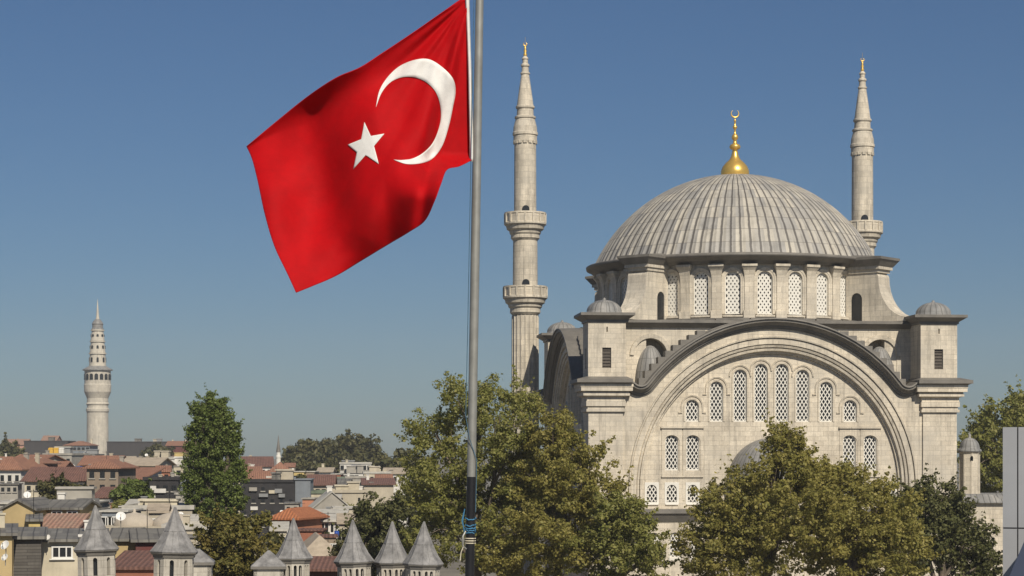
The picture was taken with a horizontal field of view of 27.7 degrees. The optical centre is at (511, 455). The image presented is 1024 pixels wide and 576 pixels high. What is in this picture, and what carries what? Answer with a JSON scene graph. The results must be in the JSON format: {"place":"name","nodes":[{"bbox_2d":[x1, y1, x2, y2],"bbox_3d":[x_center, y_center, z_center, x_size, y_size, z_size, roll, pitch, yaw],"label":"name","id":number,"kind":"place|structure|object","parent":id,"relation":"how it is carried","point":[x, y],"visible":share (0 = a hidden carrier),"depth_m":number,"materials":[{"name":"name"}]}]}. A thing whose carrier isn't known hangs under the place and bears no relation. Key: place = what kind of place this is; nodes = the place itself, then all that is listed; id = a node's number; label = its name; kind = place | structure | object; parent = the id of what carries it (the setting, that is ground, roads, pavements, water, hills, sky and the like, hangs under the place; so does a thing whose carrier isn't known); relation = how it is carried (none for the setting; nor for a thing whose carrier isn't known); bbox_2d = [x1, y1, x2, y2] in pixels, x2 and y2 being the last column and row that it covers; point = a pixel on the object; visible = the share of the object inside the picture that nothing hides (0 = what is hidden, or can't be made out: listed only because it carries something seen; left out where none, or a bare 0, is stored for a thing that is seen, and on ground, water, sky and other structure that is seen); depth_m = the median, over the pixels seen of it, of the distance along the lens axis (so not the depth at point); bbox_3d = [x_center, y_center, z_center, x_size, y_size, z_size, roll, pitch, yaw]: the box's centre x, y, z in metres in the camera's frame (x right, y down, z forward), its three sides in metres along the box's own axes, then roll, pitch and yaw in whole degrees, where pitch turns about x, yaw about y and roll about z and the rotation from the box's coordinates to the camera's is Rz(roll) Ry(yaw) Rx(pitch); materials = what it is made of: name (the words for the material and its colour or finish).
{"place":"outdoors","nodes":[
{"label":"outdoors","id":0,"kind":"place"},
{"bbox_2d":[0,483,22,499],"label":"house","id":1,"kind":"structure","parent":0,"point":[10,491],"depth_m":232.03,"materials":[{"name":"paint"}]},
{"bbox_2d":[0,453,47,497],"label":"house","id":2,"kind":"structure","parent":0,"point":[14,469],"depth_m":262.43,"materials":[{"name":"ceramic"}]},
{"bbox_2d":[23,437,75,454],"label":"house","id":3,"kind":"structure","parent":0,"point":[33,447],"depth_m":740.00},
{"bbox_2d":[20,464,90,497],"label":"house","id":4,"kind":"structure","parent":0,"point":[42,474],"depth_m":247.50,"materials":[{"name":"brown tile"}]},
{"bbox_2d":[0,486,110,515],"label":"house","id":5,"kind":"structure","parent":0,"point":[73,492],"depth_m":165.40,"materials":[{"name":"paint"}]},
{"bbox_2d":[42,447,89,466],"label":"house","id":6,"kind":"structure","parent":0,"point":[72,457],"depth_m":362.00,"materials":[{"name":"paint"}]},
{"bbox_2d":[47,493,101,517],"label":"house","id":7,"kind":"structure","parent":0,"point":[61,504],"depth_m":142.35,"materials":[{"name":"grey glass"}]},
{"bbox_2d":[42,520,108,575],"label":"house","id":8,"kind":"structure","parent":0,"point":[59,557],"depth_m":115.89,"materials":[{"name":"beige paint"}]},
{"bbox_2d":[49,546,74,559],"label":"window","id":9,"kind":"structure","parent":8,"relation":"in","point":[57,552],"depth_m":115.86,"materials":[{"name":"white glass"}]},
{"bbox_2d":[63,439,98,452],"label":"house","id":10,"kind":"structure","parent":0,"point":[81,446],"depth_m":700.00,"materials":[{"name":"paint"}]},
{"bbox_2d":[73,505,118,575],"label":"chimney turret","id":11,"kind":"object","parent":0,"point":[95,549],"visible":1,"depth_m":98.43,"materials":[{"name":"stone"}]},
{"bbox_2d":[82,299,112,454],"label":"fire tower","id":12,"kind":"structure","parent":0,"point":[97,381],"depth_m":796.78,"materials":[{"name":"stone"}]},
{"bbox_2d":[77,453,125,466],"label":"house","id":13,"kind":"structure","parent":0,"point":[85,460],"depth_m":322.56,"materials":[{"name":"tile"}]},
{"bbox_2d":[95,487,116,508],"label":"house","id":14,"kind":"structure","parent":0,"point":[101,493],"depth_m":229.30,"materials":[{"name":"tile"}]},
{"bbox_2d":[82,456,139,492],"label":"house","id":15,"kind":"structure","parent":0,"point":[107,473],"depth_m":236.05,"materials":[{"name":"paint"}]},
{"bbox_2d":[107,438,166,456],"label":"house","id":16,"kind":"structure","parent":0,"point":[132,448],"depth_m":759.87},
{"bbox_2d":[124,456,176,475],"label":"house","id":17,"kind":"structure","parent":0,"point":[146,461],"depth_m":292.86,"materials":[{"name":"beige tile"}]},
{"bbox_2d":[136,467,165,479],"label":"house","id":18,"kind":"structure","parent":0,"point":[141,472],"depth_m":256.40,"materials":[{"name":"tile"}]},
{"bbox_2d":[122,498,195,515],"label":"house","id":19,"kind":"structure","parent":0,"point":[180,507],"depth_m":168.54,"materials":[{"name":"beige paint"}]},
{"bbox_2d":[146,503,171,519],"bbox_3d":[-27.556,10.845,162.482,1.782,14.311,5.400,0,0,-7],"label":"house","id":20,"kind":"structure","parent":0,"point":[161,508],"depth_m":160.61,"materials":[{"name":"beige concrete"}]},
{"bbox_2d":[143,472,180,498],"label":"house","id":21,"kind":"structure","parent":0,"point":[161,485],"depth_m":231.95,"materials":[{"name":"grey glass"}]},
{"bbox_2d":[150,507,197,575],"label":"chimney turret","id":22,"kind":"object","parent":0,"point":[173,551],"visible":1,"depth_m":99.43,"materials":[{"name":"stone"}]},
{"bbox_2d":[165,439,188,455],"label":"house","id":23,"kind":"structure","parent":0,"point":[178,445],"depth_m":720.00,"materials":[{"name":"tile"}]},
{"bbox_2d":[174,457,193,475],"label":"house","id":24,"kind":"structure","parent":0,"point":[177,468],"depth_m":309.93,"materials":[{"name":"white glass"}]},
{"bbox_2d":[161,515,212,541],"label":"house","id":25,"kind":"structure","parent":0,"point":[186,519],"depth_m":140.02,"materials":[{"name":"beige paint"}]},
{"bbox_2d":[241,455,273,470],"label":"house","id":26,"kind":"structure","parent":0,"point":[266,463],"depth_m":382.95,"materials":[{"name":"brown tile"}]},
{"bbox_2d":[246,471,275,478],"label":"house","id":27,"kind":"structure","parent":0,"point":[261,474],"depth_m":294.69,"materials":[{"name":"tile"}]},
{"bbox_2d":[240,469,294,537],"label":"house","id":28,"kind":"structure","parent":0,"point":[275,493],"depth_m":261.99,"materials":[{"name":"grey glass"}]},
{"bbox_2d":[269,521,288,536],"bbox_3d":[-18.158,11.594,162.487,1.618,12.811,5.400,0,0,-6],"label":"house","id":29,"kind":"structure","parent":0,"point":[283,528],"depth_m":160.94,"materials":[{"name":"white paint"}]},
{"bbox_2d":[272,507,329,531],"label":"house","id":30,"kind":"structure","parent":0,"point":[306,517],"depth_m":177.63,"materials":[{"name":"orange tile"}]},
{"bbox_2d":[298,528,327,541],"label":"house","id":31,"kind":"structure","parent":0,"point":[305,533],"depth_m":164.00,"materials":[{"name":"brick"}]},
{"bbox_2d":[304,532,333,555],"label":"house","id":32,"kind":"structure","parent":0,"point":[316,543],"depth_m":138.49,"materials":[{"name":"beige paint"}]},
{"bbox_2d":[307,474,337,489],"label":"house","id":33,"kind":"structure","parent":0,"point":[321,481],"depth_m":297.45,"materials":[{"name":"brown tile"}]},
{"bbox_2d":[310,556,336,575],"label":"house","id":34,"kind":"structure","parent":0,"point":[322,565],"depth_m":132.31,"materials":[{"name":"tile"}]},
{"bbox_2d":[308,486,348,508],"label":"house","id":35,"kind":"structure","parent":0,"point":[327,498],"depth_m":215.03,"materials":[{"name":"paint"}]},
{"bbox_2d":[320,534,337,546],"bbox_3d":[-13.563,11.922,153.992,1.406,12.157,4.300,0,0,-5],"label":"house","id":36,"kind":"structure","parent":0,"point":[330,539],"depth_m":152.01,"materials":[{"name":"brown tile"}]},
{"bbox_2d":[316,509,348,533],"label":"house","id":37,"kind":"structure","parent":0,"point":[327,523],"depth_m":182.05,"materials":[{"name":"white paint"}]},
{"bbox_2d":[336,513,353,539],"bbox_3d":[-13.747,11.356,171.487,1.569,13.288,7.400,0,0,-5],"label":"house","id":38,"kind":"structure","parent":0,"point":[340,519],"depth_m":168.90,"materials":[{"name":"beige paint"}]},
{"bbox_2d":[332,481,368,520],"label":"house","id":39,"kind":"structure","parent":0,"point":[351,492],"depth_m":250.10,"materials":[{"name":"beige paint"}]},
{"bbox_2d":[344,465,363,476],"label":"house","id":40,"kind":"structure","parent":0,"point":[354,470],"depth_m":403.66,"materials":[{"name":"white paint"}]},
{"bbox_2d":[339,460,371,472],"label":"house","id":41,"kind":"structure","parent":0,"point":[344,464],"depth_m":419.93,"materials":[{"name":"white concrete"}]},
{"bbox_2d":[362,466,390,477],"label":"house","id":42,"kind":"structure","parent":0,"point":[373,471],"depth_m":385.06,"materials":[{"name":"beige concrete"}]},
{"bbox_2d":[361,474,395,507],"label":"house","id":43,"kind":"structure","parent":0,"point":[382,487],"depth_m":320.12,"materials":[{"name":"beige paint"}]},
{"bbox_2d":[383,468,408,528],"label":"house","id":44,"kind":"structure","parent":0,"point":[395,471],"depth_m":400.00,"materials":[{"name":"beige paint"}]},
{"bbox_2d":[0,0,1023,458],"label":"sky","id":45,"kind":"structure","parent":0,"point":[129,183],"materials":[{"name":"blue"}]},
{"bbox_2d":[223,459,1002,575],"bbox_3d":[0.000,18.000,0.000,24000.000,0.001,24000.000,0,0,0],"label":"ground","id":46,"kind":"structure","parent":0,"point":[451,570],"depth_m":384.00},
{"bbox_2d":[0,513,17,575],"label":"house","id":47,"kind":"structure","parent":46,"relation":"on","point":[8,531],"depth_m":110.32,"materials":[{"name":"yellow paint"}]},
{"bbox_2d":[0,432,27,456],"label":"skyline tree","id":48,"kind":"object","parent":46,"relation":"on","point":[12,449],"visible":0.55,"depth_m":557.60,"materials":[{"name":"green plant"}]},
{"bbox_2d":[0,497,48,526],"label":"house","id":49,"kind":"structure","parent":46,"relation":"on","point":[17,510],"depth_m":138.02,"materials":[{"name":"yellow paint"}]},
{"bbox_2d":[12,527,47,575],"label":"house","id":50,"kind":"structure","parent":46,"relation":"on","point":[27,551],"depth_m":113.03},
{"bbox_2d":[25,513,42,526],"bbox_3d":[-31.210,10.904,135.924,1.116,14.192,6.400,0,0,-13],"label":"house","id":51,"kind":"structure","parent":46,"relation":"on","point":[35,520],"depth_m":133.07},
{"bbox_2d":[17,450,67,460],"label":"house","id":52,"kind":"structure","parent":46,"relation":"on","point":[53,457],"depth_m":304.00,"materials":[{"name":"tile"}]},
{"bbox_2d":[36,472,86,498],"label":"tree","id":53,"kind":"object","parent":46,"relation":"on","point":[46,489],"visible":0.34,"depth_m":210.91,"materials":[{"name":"green plant"}]},
{"bbox_2d":[40,513,89,527],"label":"house","id":54,"kind":"structure","parent":46,"relation":"on","point":[62,520],"depth_m":135.66,"materials":[{"name":"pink tile"}]},
{"bbox_2d":[99,508,142,524],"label":"house","id":55,"kind":"structure","parent":46,"relation":"on","point":[108,516],"depth_m":152.00,"materials":[{"name":"grey concrete"}]},
{"bbox_2d":[109,527,145,557],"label":"house","id":56,"kind":"structure","parent":46,"relation":"on","point":[120,536],"depth_m":122.05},
{"bbox_2d":[108,477,155,501],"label":"tree","id":57,"kind":"object","parent":46,"relation":"on","point":[134,489],"visible":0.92,"depth_m":221.09,"materials":[{"name":"green plant"}]},
{"bbox_2d":[115,550,153,575],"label":"house","id":58,"kind":"structure","parent":46,"relation":"on","point":[134,562],"depth_m":112.86,"materials":[{"name":"tile"}]},
{"bbox_2d":[129,528,164,549],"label":"house","id":59,"kind":"structure","parent":46,"relation":"on","point":[144,538],"depth_m":121.34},
{"bbox_2d":[105,509,190,530],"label":"house","id":60,"kind":"structure","parent":46,"relation":"on","point":[134,518],"depth_m":149.53,"materials":[{"name":"paint"}]},
{"bbox_2d":[139,441,175,456],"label":"skyline tree","id":61,"kind":"object","parent":46,"relation":"on","point":[152,448],"visible":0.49,"depth_m":637.68,"materials":[{"name":"green plant"}]},
{"bbox_2d":[174,382,252,532],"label":"poplar tree","id":62,"kind":"object","parent":46,"relation":"on","point":[211,477],"visible":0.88,"depth_m":169.43,"materials":[{"name":"green plant"}]},
{"bbox_2d":[185,502,282,575],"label":"young tree","id":63,"kind":"object","parent":46,"relation":"on","point":[235,547],"visible":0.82,"depth_m":123.84,"materials":[{"name":"green plant"}]},
{"bbox_2d":[263,532,284,548],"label":"tree","id":64,"kind":"object","parent":46,"relation":"on","point":[276,536],"visible":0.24,"depth_m":149.56,"materials":[{"name":"green plant"}]},
{"bbox_2d":[294,478,314,506],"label":"house","id":65,"kind":"structure","parent":46,"relation":"on","point":[303,487],"depth_m":262.00,"materials":[{"name":"grey paint"}]},
{"bbox_2d":[281,438,338,470],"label":"skyline tree","id":66,"kind":"object","parent":46,"relation":"on","point":[306,455],"visible":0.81,"depth_m":497.94,"materials":[{"name":"green plant"}]},
{"bbox_2d":[326,538,344,555],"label":"tree","id":67,"kind":"object","parent":46,"relation":"on","point":[337,548],"visible":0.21,"depth_m":135.61,"materials":[{"name":"green plant"}]},
{"bbox_2d":[315,428,387,472],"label":"skyline tree","id":68,"kind":"object","parent":46,"relation":"on","point":[358,448],"visible":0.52,"depth_m":516.90,"materials":[{"name":"green plant"}]},
{"bbox_2d":[324,490,429,575],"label":"dark tree","id":69,"kind":"object","parent":46,"relation":"on","point":[374,523],"visible":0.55,"depth_m":163.87,"materials":[{"name":"green plant"}]},
{"bbox_2d":[373,448,422,478],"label":"skyline tree","id":70,"kind":"object","parent":46,"relation":"on","point":[386,461],"visible":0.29,"depth_m":418.53,"materials":[{"name":"green plant"}]},
{"bbox_2d":[393,364,549,575],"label":"plane tree","id":71,"kind":"object","parent":46,"relation":"on","point":[439,497],"visible":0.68,"depth_m":148.60,"materials":[{"name":"green plant"}]},
{"bbox_2d":[460,0,483,575],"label":"flagpole","id":72,"kind":"object","parent":46,"relation":"on","point":[470,530],"visible":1,"depth_m":23.96,"materials":[{"name":"grey metal"}]},
{"bbox_2d":[246,0,472,292],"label":"flag","id":73,"kind":"object","parent":72,"relation":"attached to","point":[352,167],"visible":1,"depth_m":23.95,"materials":[{"name":"red fabric"}]},
{"bbox_2d":[503,43,547,575],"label":"minaret","id":74,"kind":"object","parent":46,"relation":"on","point":[525,295],"visible":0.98,"depth_m":213.99,"materials":[{"name":"stone"}]},
{"bbox_2d":[475,392,640,575],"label":"plane tree","id":75,"kind":"object","parent":46,"relation":"on","point":[557,461],"visible":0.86,"depth_m":144.37,"materials":[{"name":"green plant"}]},
{"bbox_2d":[554,487,679,575],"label":"plane tree","id":76,"kind":"object","parent":46,"relation":"on","point":[614,536],"visible":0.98,"depth_m":141.06,"materials":[{"name":"green plant"}]},
{"bbox_2d":[532,110,972,575],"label":"mosque","id":77,"kind":"structure","parent":46,"relation":"on","point":[730,303],"depth_m":182.45,"materials":[{"name":"stone"}]},
{"bbox_2d":[645,482,658,504],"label":"window","id":78,"kind":"structure","parent":77,"relation":"in","point":[651,488],"depth_m":180.86,"materials":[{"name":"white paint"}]},
{"bbox_2d":[665,435,677,469],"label":"window","id":79,"kind":"structure","parent":77,"relation":"in","point":[671,441],"depth_m":181.26,"materials":[{"name":"white paint"}]},
{"bbox_2d":[665,482,678,504],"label":"window","id":80,"kind":"structure","parent":77,"relation":"in","point":[671,488],"depth_m":181.03,"materials":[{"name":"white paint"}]},
{"bbox_2d":[668,273,678,315],"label":"window","id":81,"kind":"structure","parent":77,"relation":"in","point":[672,278],"depth_m":186.64,"materials":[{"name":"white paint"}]},
{"bbox_2d":[669,532,680,559],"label":"window","id":82,"kind":"structure","parent":77,"relation":"in","point":[672,557],"depth_m":179.80,"materials":[{"name":"white paint"}]},
{"bbox_2d":[686,400,697,421],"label":"window","id":83,"kind":"structure","parent":77,"relation":"in","point":[691,406],"depth_m":181.43,"materials":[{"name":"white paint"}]},
{"bbox_2d":[686,435,698,469],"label":"window","id":84,"kind":"structure","parent":77,"relation":"in","point":[692,441],"depth_m":181.43,"materials":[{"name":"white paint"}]},
{"bbox_2d":[686,482,699,504],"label":"window","id":85,"kind":"structure","parent":77,"relation":"in","point":[690,500],"depth_m":181.21,"materials":[{"name":"white paint"}]},
{"bbox_2d":[693,272,708,315],"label":"window","id":86,"kind":"structure","parent":77,"relation":"in","point":[701,278],"depth_m":185.42,"materials":[{"name":"white paint"}]},
{"bbox_2d":[710,382,722,421],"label":"window","id":87,"kind":"structure","parent":77,"relation":"in","point":[716,389],"depth_m":181.65,"materials":[{"name":"white paint"}]},
{"bbox_2d":[725,271,740,314],"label":"window","id":88,"kind":"structure","parent":77,"relation":"in","point":[732,279],"depth_m":184.70,"materials":[{"name":"white paint"}]},
{"bbox_2d":[734,370,745,421],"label":"window","id":89,"kind":"structure","parent":77,"relation":"in","point":[739,376],"depth_m":181.88,"materials":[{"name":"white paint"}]},
{"bbox_2d":[754,364,766,421],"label":"window","id":90,"kind":"structure","parent":77,"relation":"in","point":[760,372],"depth_m":182.01,"materials":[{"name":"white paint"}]},
{"bbox_2d":[756,271,772,314],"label":"window","id":91,"kind":"structure","parent":77,"relation":"in","point":[764,278],"depth_m":184.65,"materials":[{"name":"white paint"}]},
{"bbox_2d":[775,364,787,421],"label":"window","id":92,"kind":"structure","parent":77,"relation":"in","point":[781,371],"depth_m":182.19,"materials":[{"name":"white paint"}]},
{"bbox_2d":[788,272,801,314],"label":"window","id":93,"kind":"structure","parent":77,"relation":"in","point":[795,281],"depth_m":185.28,"materials":[{"name":"white paint"}]},
{"bbox_2d":[796,370,808,421],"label":"window","id":94,"kind":"structure","parent":77,"relation":"in","point":[802,377],"depth_m":182.37,"materials":[{"name":"white paint"}]},
{"bbox_2d":[816,273,828,316],"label":"window","id":95,"kind":"structure","parent":77,"relation":"in","point":[821,279],"depth_m":186.55,"materials":[{"name":"white paint"}]},
{"bbox_2d":[820,382,831,421],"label":"window","id":96,"kind":"structure","parent":77,"relation":"in","point":[825,388],"depth_m":182.59,"materials":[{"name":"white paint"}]},
{"bbox_2d":[840,275,845,317],"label":"window","id":97,"kind":"structure","parent":77,"relation":"in","point":[843,278],"depth_m":188.34,"materials":[{"name":"white paint"}]},
{"bbox_2d":[843,435,855,469],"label":"window","id":98,"kind":"structure","parent":77,"relation":"in","point":[849,443],"depth_m":182.81,"materials":[{"name":"white paint"}]},
{"bbox_2d":[844,400,855,421],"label":"window","id":99,"kind":"structure","parent":77,"relation":"in","point":[849,406],"depth_m":182.81,"materials":[{"name":"white paint"}]},
{"bbox_2d":[864,435,875,469],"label":"window","id":100,"kind":"structure","parent":77,"relation":"in","point":[869,441],"depth_m":182.99,"materials":[{"name":"white paint"}]},
{"bbox_2d":[668,407,854,575],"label":"plane tree","id":101,"kind":"object","parent":46,"relation":"on","point":[770,514],"visible":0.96,"depth_m":138.41,"materials":[{"name":"green plant"}]},
{"bbox_2d":[849,53,882,253],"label":"minaret","id":102,"kind":"object","parent":46,"relation":"on","point":[863,222],"visible":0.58,"depth_m":222.53,"materials":[{"name":"stone"}]},
{"bbox_2d":[790,453,954,575],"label":"plane tree","id":103,"kind":"object","parent":46,"relation":"on","point":[871,535],"visible":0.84,"depth_m":139.30,"materials":[{"name":"green plant"}]},
{"bbox_2d":[869,463,1002,575],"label":"dark tree","id":104,"kind":"object","parent":46,"relation":"on","point":[948,520],"visible":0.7,"depth_m":149.39,"materials":[{"name":"green plant"}]},
{"bbox_2d":[957,431,1002,575],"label":"annex","id":105,"kind":"object","parent":46,"relation":"on","point":[969,450],"visible":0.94,"depth_m":195.03,"materials":[{"name":"stone"}]},
{"bbox_2d":[957,374,1023,492],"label":"backdrop tree","id":106,"kind":"object","parent":46,"relation":"on","point":[986,431],"visible":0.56,"depth_m":233.25,"materials":[{"name":"green plant"}]},
{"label":"medrese","id":107,"kind":"object","parent":46,"relation":"on","visible":0},
{"bbox_2d":[193,549,214,575],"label":"turret","id":108,"kind":"object","parent":107,"relation":"on","point":[204,562],"visible":0.58,"depth_m":107.34,"materials":[{"name":"stone"}]},
{"bbox_2d":[251,550,286,575],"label":"turret","id":109,"kind":"object","parent":107,"relation":"on","point":[268,563],"visible":1,"depth_m":114.21,"materials":[{"name":"stone"}]},
{"bbox_2d":[276,518,312,575],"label":"chimney turret","id":110,"kind":"object","parent":107,"relation":"on","point":[293,554],"visible":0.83,"depth_m":115.47,"materials":[{"name":"stone"}]},
{"bbox_2d":[333,520,373,575],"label":"chimney turret","id":111,"kind":"object","parent":107,"relation":"on","point":[353,558],"visible":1,"depth_m":117.40,"materials":[{"name":"stone"}]},
{"bbox_2d":[373,521,407,575],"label":"chimney turret","id":112,"kind":"object","parent":107,"relation":"on","point":[392,555],"visible":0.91,"depth_m":118.41,"materials":[{"name":"stone"}]},
{"bbox_2d":[402,521,443,575],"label":"chimney turret","id":113,"kind":"object","parent":107,"relation":"on","point":[422,558],"visible":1,"depth_m":116.42,"materials":[{"name":"stone"}]},
{"bbox_2d":[1003,427,1023,575],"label":"clad building","id":114,"kind":"structure","parent":0,"point":[1013,501],"depth_m":59.89,"materials":[{"name":"grey metal"}]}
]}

